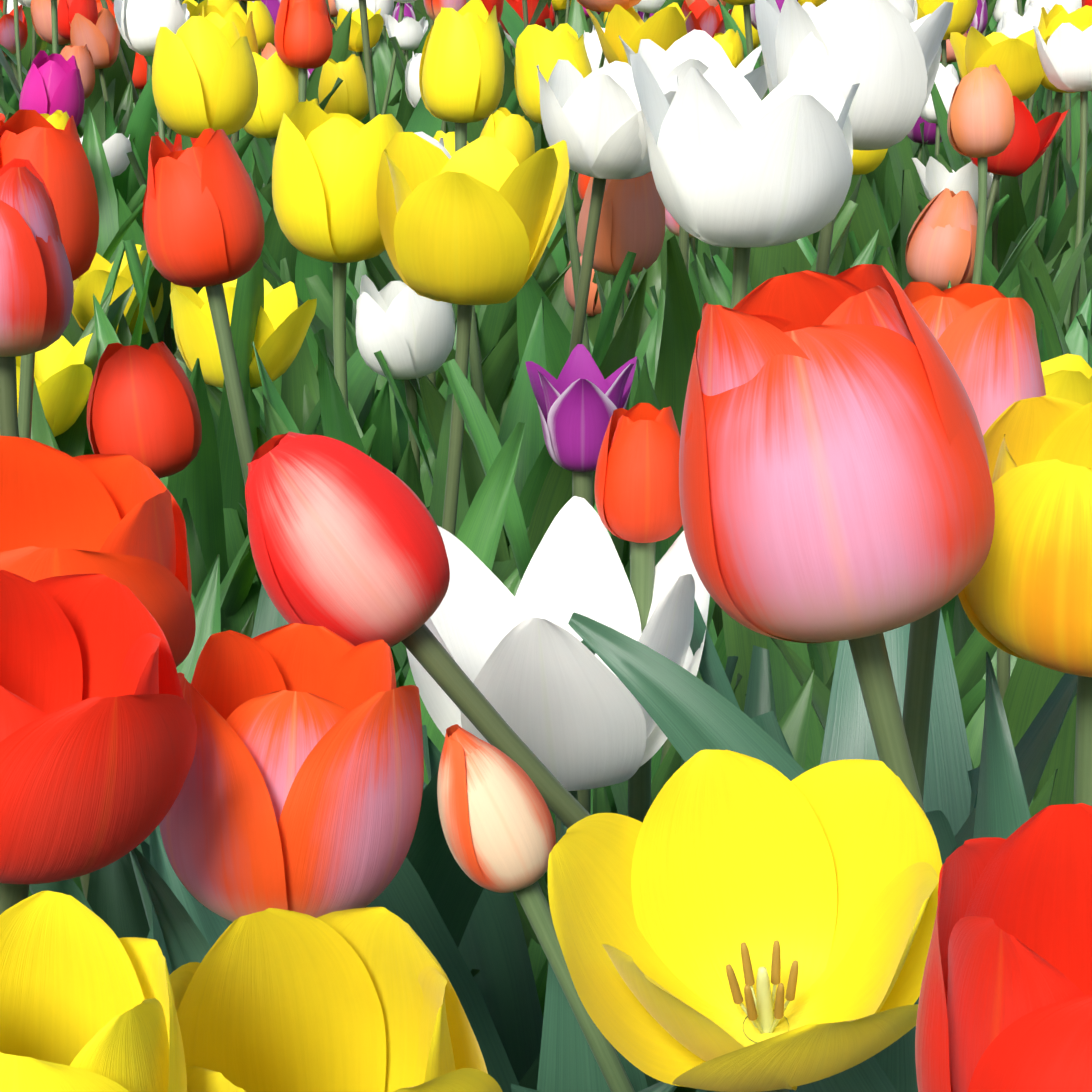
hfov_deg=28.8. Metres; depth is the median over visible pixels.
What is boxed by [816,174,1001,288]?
tulip leaves
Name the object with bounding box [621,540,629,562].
tulip leaves
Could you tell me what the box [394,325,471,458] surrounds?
tulip leaves
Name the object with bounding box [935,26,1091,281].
tulip
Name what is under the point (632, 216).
tulip
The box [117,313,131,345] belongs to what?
tulip leaves
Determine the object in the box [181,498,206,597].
tulip leaves
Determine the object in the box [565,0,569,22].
tulip
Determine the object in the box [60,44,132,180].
tulip
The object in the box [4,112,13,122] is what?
tulip leaves
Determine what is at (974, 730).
tulip leaves
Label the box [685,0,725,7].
tulip
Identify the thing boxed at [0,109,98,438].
tulip
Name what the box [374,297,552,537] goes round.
tulip leaves
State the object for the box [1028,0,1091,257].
tulip
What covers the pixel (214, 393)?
tulip leaves
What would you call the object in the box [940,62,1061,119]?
tulip leaves
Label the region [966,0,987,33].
tulip
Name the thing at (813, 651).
tulip leaves
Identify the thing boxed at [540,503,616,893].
tulip leaves
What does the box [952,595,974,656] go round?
tulip leaves
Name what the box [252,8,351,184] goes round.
tulip leaves
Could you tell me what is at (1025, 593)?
tulip
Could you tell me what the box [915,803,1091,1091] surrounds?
red tulip
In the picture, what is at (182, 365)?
tulip leaves
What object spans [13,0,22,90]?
tulip
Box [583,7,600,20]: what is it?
tulip
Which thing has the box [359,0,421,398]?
tulip
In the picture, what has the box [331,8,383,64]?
tulip
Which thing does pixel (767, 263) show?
tulip
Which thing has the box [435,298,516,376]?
tulip leaves
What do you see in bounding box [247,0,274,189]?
tulip
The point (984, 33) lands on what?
tulip
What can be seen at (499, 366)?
tulip
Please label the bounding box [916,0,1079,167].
tulip
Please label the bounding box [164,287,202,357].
leaves
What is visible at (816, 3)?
tulip
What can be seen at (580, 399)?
purple tulip
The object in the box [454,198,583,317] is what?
tulip leaves
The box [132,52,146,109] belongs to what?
tulip
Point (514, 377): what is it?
tulip leaves
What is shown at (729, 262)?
tulip leaves
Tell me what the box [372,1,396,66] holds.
tulip leaves
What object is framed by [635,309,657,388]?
tulip leaves
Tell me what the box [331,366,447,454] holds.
tulip leaves
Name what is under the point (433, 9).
tulip
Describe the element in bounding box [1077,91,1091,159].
tulip
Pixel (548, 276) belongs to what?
tulip leaves
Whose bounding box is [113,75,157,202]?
tulip leaves
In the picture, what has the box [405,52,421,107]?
tulip
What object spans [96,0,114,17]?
tulip
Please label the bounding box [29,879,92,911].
leaves
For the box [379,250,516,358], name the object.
tulip leaves
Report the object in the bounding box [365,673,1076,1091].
tulip leaves
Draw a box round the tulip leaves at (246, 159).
[144,56,251,173]
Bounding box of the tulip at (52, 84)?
[19,50,84,126]
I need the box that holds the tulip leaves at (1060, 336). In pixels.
[1034,276,1068,354]
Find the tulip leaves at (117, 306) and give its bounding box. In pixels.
[107,284,133,330]
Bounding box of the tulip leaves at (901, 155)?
[888,122,927,212]
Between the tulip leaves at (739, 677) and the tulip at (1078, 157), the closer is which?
the tulip leaves at (739, 677)
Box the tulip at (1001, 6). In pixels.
[993,0,1017,22]
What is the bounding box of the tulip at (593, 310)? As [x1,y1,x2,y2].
[564,251,660,347]
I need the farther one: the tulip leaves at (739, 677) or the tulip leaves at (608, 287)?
the tulip leaves at (608, 287)
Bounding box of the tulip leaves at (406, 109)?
[396,26,429,131]
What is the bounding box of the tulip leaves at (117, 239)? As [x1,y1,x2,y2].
[102,202,142,260]
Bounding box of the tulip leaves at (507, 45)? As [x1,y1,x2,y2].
[498,23,514,57]
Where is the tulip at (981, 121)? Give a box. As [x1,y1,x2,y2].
[796,64,1014,285]
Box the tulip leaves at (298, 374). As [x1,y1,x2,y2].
[280,258,319,432]
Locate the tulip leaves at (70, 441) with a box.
[55,288,112,456]
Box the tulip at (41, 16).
[0,0,69,117]
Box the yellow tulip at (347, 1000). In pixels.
[169,907,502,1091]
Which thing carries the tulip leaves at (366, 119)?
on the ground
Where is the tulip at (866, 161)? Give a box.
[747,148,887,294]
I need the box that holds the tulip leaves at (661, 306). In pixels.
[654,289,665,388]
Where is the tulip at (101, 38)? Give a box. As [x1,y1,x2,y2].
[70,8,119,136]
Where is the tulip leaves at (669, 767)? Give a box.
[513,744,680,948]
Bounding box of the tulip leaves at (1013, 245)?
[783,241,1016,273]
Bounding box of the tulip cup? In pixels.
[149,623,423,974]
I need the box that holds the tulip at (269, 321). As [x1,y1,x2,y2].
[123,239,316,586]
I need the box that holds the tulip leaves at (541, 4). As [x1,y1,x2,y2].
[360,0,547,121]
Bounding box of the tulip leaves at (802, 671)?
[770,637,1057,817]
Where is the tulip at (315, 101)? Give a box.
[306,99,319,106]
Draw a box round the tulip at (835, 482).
[679,264,994,814]
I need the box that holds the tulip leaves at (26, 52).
[13,6,52,93]
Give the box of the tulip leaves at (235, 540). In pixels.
[220,424,376,632]
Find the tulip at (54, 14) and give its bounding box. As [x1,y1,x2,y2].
[51,0,125,135]
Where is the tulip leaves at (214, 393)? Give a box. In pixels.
[174,350,266,447]
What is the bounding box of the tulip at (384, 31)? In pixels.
[382,26,386,41]
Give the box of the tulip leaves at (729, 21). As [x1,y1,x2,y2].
[717,0,768,94]
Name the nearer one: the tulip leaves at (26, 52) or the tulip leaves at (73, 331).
the tulip leaves at (73, 331)
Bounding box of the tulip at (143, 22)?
[117,0,183,329]
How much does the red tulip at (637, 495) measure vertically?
0.438 m
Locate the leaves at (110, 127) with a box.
[105,101,171,140]
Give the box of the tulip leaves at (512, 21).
[501,0,609,44]
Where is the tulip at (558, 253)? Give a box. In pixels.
[547,173,590,273]
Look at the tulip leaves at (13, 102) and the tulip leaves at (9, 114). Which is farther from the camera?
the tulip leaves at (13, 102)
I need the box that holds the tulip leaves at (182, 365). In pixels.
[176,346,186,375]
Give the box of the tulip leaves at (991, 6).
[986,0,996,29]
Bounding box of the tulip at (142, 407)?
[87,341,250,608]
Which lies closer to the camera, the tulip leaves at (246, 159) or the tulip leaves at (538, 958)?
the tulip leaves at (538, 958)
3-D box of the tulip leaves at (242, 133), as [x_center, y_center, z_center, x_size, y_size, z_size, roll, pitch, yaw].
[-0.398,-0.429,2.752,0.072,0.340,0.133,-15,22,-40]
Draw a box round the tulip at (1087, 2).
[1081,0,1091,7]
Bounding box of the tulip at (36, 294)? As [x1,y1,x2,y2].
[0,158,149,938]
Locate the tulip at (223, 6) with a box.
[207,0,238,13]
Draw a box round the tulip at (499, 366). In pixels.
[263,132,581,474]
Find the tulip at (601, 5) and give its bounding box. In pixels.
[488,0,640,249]
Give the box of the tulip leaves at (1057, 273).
[1052,270,1060,283]
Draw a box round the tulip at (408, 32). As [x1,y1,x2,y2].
[384,14,427,61]
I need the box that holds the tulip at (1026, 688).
[997,354,1091,804]
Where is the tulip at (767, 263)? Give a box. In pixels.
[732,0,862,290]
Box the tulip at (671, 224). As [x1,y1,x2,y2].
[629,208,700,319]
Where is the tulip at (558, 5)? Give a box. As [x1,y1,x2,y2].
[551,0,570,27]
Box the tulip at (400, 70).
[391,2,404,82]
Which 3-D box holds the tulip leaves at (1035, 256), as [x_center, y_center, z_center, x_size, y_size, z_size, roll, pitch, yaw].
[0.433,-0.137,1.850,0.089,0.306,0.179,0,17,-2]
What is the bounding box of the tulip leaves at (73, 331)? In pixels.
[63,237,154,346]
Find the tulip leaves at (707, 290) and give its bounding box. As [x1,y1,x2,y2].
[695,253,717,319]
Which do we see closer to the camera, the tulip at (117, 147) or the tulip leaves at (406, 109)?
the tulip at (117, 147)
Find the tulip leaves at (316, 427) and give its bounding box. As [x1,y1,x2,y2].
[312,413,320,434]
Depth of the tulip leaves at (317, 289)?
1.73 m
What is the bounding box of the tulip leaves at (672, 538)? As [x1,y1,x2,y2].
[617,525,683,813]
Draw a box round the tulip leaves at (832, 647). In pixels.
[810,641,838,673]
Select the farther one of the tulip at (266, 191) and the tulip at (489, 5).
the tulip at (489, 5)
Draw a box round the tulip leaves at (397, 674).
[395,655,408,682]
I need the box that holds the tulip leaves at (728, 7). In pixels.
[725,3,733,14]
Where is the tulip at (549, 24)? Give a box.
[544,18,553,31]
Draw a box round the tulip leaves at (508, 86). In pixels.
[497,47,604,261]
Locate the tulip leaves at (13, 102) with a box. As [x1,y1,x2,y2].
[8,78,24,111]
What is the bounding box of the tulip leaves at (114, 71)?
[0,18,135,135]
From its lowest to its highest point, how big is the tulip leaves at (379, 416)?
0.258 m
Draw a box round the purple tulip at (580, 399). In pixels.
[422,344,738,1082]
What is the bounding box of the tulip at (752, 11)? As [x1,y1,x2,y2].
[695,0,797,253]
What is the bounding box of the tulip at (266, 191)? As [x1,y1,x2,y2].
[126,0,342,207]
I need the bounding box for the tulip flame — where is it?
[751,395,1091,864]
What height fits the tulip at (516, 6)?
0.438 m
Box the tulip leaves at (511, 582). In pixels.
[503,549,532,596]
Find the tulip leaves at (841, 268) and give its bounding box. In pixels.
[837,259,844,274]
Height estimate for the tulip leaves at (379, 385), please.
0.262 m
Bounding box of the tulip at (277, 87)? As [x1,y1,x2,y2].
[243,51,376,368]
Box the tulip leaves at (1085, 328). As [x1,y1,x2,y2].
[1082,326,1091,367]
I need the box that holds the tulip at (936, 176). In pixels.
[902,156,1025,291]
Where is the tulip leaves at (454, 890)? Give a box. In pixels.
[129,584,594,947]
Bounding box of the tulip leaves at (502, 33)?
[448,25,504,131]
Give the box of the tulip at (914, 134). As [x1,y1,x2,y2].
[884,116,941,259]
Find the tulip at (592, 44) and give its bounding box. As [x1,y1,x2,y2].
[583,28,608,71]
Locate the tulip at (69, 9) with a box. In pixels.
[57,0,115,143]
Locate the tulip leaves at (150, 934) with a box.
[147,782,427,938]
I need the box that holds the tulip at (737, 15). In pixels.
[731,5,759,48]
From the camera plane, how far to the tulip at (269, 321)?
1.27 m
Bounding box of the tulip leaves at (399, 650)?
[391,642,409,678]
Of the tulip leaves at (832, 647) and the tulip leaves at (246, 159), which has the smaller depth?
the tulip leaves at (832, 647)
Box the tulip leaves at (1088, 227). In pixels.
[1087,215,1091,254]
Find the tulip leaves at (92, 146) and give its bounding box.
[82,106,253,263]
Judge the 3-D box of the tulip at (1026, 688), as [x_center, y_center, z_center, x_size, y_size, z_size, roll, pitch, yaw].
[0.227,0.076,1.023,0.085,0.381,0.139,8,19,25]
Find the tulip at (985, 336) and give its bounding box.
[511,282,1045,1091]
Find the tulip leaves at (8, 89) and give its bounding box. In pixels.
[2,66,13,103]
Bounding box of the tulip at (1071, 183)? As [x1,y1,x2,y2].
[1054,132,1089,261]
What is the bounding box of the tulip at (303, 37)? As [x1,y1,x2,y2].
[262,0,367,381]
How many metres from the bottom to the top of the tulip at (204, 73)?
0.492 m
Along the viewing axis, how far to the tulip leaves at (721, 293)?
1.82 m
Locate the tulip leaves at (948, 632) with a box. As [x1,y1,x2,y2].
[943,611,976,660]
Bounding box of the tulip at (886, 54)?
[721,0,952,711]
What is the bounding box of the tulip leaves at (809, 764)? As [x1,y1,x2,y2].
[745,694,815,770]
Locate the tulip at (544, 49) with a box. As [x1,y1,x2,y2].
[514,23,593,378]
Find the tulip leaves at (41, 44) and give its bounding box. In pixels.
[25,35,47,77]
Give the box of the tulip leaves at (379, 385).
[346,317,400,472]
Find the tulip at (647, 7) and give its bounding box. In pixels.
[633,0,665,22]
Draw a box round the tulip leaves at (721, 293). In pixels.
[703,252,730,307]
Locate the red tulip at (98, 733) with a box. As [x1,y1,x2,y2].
[0,570,196,914]
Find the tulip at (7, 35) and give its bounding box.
[0,5,27,84]
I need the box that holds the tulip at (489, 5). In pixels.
[454,0,503,126]
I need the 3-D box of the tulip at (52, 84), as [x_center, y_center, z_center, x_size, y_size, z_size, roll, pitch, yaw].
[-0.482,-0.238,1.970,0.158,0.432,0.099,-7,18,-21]
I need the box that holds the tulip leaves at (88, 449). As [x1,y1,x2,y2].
[83,430,93,454]
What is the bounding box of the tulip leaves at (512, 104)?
[453,88,519,131]
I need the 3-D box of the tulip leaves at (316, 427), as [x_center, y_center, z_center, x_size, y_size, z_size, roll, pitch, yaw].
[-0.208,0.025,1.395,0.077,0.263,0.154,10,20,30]
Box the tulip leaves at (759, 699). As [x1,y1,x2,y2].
[644,645,776,1086]
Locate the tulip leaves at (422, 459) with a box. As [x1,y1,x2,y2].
[420,448,429,467]
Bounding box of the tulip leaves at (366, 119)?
[151,106,376,144]
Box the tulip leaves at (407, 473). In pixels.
[348,400,509,546]
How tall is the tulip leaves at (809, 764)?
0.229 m
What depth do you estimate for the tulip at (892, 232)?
2.42 m
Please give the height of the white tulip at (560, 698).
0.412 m
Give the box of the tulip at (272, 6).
[252,0,280,46]
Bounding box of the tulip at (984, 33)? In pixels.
[982,0,988,35]
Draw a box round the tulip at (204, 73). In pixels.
[152,16,377,436]
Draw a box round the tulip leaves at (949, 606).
[941,280,954,631]
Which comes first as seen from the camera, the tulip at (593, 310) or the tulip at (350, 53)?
the tulip at (593, 310)
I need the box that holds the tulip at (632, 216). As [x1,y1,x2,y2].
[577,171,664,409]
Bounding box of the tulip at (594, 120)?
[419,59,677,561]
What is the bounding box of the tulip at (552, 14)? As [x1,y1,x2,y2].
[549,2,554,25]
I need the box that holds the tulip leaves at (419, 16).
[407,3,429,23]
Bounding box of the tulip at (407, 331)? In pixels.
[252,274,454,507]
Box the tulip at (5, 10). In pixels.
[3,0,48,54]
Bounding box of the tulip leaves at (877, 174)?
[865,150,887,209]
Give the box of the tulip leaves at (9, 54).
[0,44,27,75]
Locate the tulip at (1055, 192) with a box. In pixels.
[1052,102,1061,203]
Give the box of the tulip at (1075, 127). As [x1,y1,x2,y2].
[1062,92,1091,181]
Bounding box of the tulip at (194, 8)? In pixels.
[182,0,206,17]
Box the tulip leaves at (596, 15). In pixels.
[590,10,603,27]
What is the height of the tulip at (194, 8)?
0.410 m
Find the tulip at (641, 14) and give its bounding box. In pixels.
[637,11,653,19]
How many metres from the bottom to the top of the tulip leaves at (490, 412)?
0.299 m
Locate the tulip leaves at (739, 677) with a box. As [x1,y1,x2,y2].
[700,673,742,694]
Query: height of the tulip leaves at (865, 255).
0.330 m
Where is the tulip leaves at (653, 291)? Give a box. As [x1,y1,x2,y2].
[649,285,658,307]
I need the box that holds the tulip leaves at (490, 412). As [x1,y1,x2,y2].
[438,347,514,436]
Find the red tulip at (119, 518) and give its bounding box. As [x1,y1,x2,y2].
[0,436,195,666]
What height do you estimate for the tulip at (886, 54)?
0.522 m
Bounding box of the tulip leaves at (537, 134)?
[533,123,540,152]
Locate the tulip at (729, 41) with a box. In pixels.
[713,29,743,68]
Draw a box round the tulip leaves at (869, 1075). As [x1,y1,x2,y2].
[789,1056,896,1091]
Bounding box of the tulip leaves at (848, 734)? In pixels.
[690,598,1073,836]
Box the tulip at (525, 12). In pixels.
[522,0,528,28]
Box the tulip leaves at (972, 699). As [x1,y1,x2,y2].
[546,678,985,872]
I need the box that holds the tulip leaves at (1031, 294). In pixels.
[1018,260,1070,359]
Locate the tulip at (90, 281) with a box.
[72,244,170,349]
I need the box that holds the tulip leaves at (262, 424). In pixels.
[260,417,264,430]
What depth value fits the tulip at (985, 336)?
0.42 m
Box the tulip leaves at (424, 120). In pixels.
[251,97,441,185]
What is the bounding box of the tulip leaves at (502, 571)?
[492,527,528,582]
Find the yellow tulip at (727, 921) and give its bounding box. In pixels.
[548,749,941,1091]
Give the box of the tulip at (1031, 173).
[1021,2,1057,251]
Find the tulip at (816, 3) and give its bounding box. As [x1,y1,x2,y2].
[798,0,825,6]
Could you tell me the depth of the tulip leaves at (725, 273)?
1.71 m
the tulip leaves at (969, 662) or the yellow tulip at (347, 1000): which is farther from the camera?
the tulip leaves at (969, 662)
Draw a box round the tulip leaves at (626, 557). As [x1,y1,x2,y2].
[622,541,629,568]
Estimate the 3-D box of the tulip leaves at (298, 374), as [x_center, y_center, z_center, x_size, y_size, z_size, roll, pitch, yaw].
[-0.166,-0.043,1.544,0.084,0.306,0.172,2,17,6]
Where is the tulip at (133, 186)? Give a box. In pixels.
[114,0,189,232]
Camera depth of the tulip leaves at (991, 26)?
4.05 m
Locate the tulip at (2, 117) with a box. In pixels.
[0,113,6,121]
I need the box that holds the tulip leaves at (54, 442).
[46,420,59,449]
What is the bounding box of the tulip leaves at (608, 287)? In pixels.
[600,279,611,320]
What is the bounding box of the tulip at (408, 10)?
[392,2,415,53]
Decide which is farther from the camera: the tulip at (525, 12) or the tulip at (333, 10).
the tulip at (333, 10)
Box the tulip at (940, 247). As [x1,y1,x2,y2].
[878,188,1046,290]
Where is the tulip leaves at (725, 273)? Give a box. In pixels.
[712,255,732,297]
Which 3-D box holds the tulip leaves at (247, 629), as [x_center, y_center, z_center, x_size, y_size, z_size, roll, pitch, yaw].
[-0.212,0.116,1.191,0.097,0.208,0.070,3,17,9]
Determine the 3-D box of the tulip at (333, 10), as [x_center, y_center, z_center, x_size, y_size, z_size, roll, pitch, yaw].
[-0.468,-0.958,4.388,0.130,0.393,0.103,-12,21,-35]
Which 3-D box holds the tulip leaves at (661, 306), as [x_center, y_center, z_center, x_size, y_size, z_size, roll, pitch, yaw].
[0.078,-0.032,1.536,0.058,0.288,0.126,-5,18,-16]
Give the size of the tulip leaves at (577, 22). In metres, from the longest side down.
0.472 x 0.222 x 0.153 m
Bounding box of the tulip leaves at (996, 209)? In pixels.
[848,178,1009,260]
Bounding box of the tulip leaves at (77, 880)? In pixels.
[72,876,83,894]
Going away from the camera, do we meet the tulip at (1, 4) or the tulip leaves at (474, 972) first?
the tulip leaves at (474, 972)
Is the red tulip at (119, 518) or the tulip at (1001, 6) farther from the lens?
the tulip at (1001, 6)
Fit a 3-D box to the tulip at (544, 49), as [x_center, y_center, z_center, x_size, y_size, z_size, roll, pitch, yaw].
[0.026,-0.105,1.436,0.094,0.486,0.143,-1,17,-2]
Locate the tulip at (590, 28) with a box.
[589,10,637,32]
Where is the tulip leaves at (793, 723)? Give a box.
[538,670,813,1091]
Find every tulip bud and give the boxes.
[245,432,589,827]
[437,724,979,1091]
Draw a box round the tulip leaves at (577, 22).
[568,0,683,174]
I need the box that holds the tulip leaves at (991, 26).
[986,17,995,33]
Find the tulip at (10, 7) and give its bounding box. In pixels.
[6,0,22,13]
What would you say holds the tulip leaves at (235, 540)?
on the ground
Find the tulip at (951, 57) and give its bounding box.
[940,32,966,64]
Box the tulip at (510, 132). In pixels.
[480,107,574,366]
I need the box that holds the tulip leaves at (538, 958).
[528,789,592,1016]
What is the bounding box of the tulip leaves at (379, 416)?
[260,380,391,471]
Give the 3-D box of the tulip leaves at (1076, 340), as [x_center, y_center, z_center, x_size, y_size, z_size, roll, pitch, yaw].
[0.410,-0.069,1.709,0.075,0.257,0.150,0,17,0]
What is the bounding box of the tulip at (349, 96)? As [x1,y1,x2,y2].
[265,54,368,145]
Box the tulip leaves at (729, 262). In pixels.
[723,98,819,284]
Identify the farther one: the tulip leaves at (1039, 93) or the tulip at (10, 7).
the tulip at (10, 7)
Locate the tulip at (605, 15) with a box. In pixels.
[604,7,634,22]
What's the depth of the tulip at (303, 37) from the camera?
1.67 m
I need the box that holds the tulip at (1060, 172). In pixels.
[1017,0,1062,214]
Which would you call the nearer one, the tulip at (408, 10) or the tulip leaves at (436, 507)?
the tulip leaves at (436, 507)
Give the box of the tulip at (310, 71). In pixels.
[308,69,313,78]
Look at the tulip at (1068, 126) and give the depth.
2.21 m
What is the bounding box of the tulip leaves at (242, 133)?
[239,128,254,174]
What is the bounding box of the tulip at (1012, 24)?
[931,8,1062,262]
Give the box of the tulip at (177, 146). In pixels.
[155,132,231,151]
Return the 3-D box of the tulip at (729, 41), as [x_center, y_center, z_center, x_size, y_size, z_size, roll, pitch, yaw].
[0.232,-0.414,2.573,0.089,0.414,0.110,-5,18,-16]
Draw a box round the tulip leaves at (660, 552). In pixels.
[637,359,726,670]
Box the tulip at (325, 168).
[251,101,405,686]
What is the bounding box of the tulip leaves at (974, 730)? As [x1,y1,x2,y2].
[966,650,1017,767]
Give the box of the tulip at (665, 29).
[586,2,691,299]
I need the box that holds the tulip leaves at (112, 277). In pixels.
[97,240,124,364]
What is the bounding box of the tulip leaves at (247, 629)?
[240,611,254,637]
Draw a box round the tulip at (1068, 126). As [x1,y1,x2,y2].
[963,8,1087,260]
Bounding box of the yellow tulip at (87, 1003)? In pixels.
[0,891,186,1091]
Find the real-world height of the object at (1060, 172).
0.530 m
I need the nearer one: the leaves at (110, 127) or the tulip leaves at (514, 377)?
the tulip leaves at (514, 377)
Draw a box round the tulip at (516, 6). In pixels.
[499,0,549,61]
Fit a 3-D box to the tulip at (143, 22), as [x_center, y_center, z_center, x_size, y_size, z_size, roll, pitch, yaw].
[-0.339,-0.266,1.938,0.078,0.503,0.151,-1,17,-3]
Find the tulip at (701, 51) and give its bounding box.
[619,29,857,637]
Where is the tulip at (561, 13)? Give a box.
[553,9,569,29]
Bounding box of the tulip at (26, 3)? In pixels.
[18,0,35,63]
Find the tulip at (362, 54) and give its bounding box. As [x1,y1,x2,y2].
[332,24,365,73]
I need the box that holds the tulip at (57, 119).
[40,110,145,218]
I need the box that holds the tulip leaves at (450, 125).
[446,121,453,131]
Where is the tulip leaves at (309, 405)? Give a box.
[303,379,375,433]
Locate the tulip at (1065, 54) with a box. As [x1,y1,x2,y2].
[917,23,1091,332]
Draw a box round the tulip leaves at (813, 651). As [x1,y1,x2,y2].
[808,643,823,682]
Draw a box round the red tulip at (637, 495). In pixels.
[144,403,682,843]
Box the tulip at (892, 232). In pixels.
[889,219,899,240]
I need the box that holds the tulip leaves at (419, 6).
[414,0,429,21]
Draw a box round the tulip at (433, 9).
[423,0,466,133]
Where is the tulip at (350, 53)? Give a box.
[326,0,372,73]
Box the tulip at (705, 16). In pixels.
[681,0,732,258]
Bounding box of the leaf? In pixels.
[130,612,1030,1091]
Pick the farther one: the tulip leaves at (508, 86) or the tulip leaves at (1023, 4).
the tulip leaves at (1023, 4)
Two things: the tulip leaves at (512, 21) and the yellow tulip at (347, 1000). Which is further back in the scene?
the tulip leaves at (512, 21)
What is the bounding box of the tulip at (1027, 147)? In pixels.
[900,96,1070,297]
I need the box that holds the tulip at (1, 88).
[0,63,3,113]
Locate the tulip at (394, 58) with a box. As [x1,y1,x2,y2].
[332,0,415,114]
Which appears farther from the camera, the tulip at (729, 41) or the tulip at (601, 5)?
the tulip at (729, 41)
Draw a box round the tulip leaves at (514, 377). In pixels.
[498,364,519,425]
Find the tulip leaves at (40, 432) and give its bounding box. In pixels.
[31,378,53,447]
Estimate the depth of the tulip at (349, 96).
2.07 m
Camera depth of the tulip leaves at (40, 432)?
1.15 m
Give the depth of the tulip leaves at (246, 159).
2.46 m
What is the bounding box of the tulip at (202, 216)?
[142,128,525,784]
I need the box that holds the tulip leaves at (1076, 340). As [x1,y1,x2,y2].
[1037,289,1090,362]
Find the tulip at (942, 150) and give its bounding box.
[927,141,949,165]
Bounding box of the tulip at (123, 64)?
[80,0,174,143]
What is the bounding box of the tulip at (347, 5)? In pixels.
[335,0,379,114]
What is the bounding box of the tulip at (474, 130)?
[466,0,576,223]
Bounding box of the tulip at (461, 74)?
[329,0,636,458]
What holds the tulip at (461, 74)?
on the ground
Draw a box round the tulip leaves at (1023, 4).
[1022,0,1025,15]
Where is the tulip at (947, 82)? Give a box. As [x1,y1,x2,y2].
[920,63,959,155]
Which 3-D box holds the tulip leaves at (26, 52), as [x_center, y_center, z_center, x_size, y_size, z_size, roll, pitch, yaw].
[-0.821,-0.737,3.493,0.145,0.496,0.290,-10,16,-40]
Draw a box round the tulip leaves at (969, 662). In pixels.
[766,630,997,765]
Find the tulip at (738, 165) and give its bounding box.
[442,53,859,781]
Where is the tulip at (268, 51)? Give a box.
[261,43,298,187]
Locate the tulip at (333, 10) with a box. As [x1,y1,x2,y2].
[328,0,337,16]
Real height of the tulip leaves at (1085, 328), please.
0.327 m
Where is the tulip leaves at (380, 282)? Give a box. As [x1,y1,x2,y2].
[364,259,478,391]
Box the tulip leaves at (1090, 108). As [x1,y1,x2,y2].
[1088,91,1091,131]
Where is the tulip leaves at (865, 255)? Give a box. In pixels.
[690,229,878,304]
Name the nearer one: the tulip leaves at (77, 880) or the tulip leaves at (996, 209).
the tulip leaves at (77, 880)
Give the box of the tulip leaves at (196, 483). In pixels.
[93,293,256,617]
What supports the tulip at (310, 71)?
on the ground
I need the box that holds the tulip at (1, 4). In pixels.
[0,0,2,12]
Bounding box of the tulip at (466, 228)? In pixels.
[261,132,569,687]
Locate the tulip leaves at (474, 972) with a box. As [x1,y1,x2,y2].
[471,968,479,976]
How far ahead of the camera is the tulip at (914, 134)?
2.42 m
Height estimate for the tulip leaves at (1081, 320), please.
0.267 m
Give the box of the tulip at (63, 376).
[16,255,151,436]
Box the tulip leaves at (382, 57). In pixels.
[372,33,448,133]
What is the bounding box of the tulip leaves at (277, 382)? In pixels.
[260,375,281,434]
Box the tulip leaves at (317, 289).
[303,275,495,389]
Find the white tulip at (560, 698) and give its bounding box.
[406,496,709,842]
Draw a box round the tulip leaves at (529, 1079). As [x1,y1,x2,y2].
[519,1054,539,1089]
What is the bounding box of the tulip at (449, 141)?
[433,131,486,370]
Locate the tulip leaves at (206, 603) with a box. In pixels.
[28,554,220,896]
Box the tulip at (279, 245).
[160,2,297,354]
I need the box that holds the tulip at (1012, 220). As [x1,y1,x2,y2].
[997,4,1091,294]
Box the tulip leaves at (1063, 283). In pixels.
[918,205,1091,327]
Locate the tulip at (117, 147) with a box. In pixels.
[79,133,131,176]
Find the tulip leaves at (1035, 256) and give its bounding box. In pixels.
[1024,220,1086,336]
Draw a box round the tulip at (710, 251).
[697,0,767,280]
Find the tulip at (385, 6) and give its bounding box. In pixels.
[366,0,402,105]
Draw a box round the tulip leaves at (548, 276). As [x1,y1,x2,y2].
[532,246,559,302]
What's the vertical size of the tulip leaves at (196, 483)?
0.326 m
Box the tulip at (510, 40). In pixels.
[499,23,546,48]
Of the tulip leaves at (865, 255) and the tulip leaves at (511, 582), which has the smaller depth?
the tulip leaves at (511, 582)
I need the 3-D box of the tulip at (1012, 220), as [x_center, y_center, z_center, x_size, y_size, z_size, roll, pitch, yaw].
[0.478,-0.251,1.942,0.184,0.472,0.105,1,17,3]
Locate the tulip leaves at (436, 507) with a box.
[429,393,468,536]
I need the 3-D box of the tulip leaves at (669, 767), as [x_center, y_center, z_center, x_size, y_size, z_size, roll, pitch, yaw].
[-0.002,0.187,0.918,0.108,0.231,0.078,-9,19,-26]
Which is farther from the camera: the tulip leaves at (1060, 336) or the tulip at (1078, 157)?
the tulip at (1078, 157)
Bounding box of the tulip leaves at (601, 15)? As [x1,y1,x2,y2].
[587,12,604,28]
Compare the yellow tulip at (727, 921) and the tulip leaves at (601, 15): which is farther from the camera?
the tulip leaves at (601, 15)
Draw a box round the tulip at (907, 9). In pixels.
[884,0,968,282]
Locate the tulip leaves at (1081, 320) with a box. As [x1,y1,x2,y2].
[1076,314,1091,345]
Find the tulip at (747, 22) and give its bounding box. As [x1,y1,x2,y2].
[722,0,754,69]
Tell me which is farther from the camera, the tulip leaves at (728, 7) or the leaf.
the tulip leaves at (728, 7)

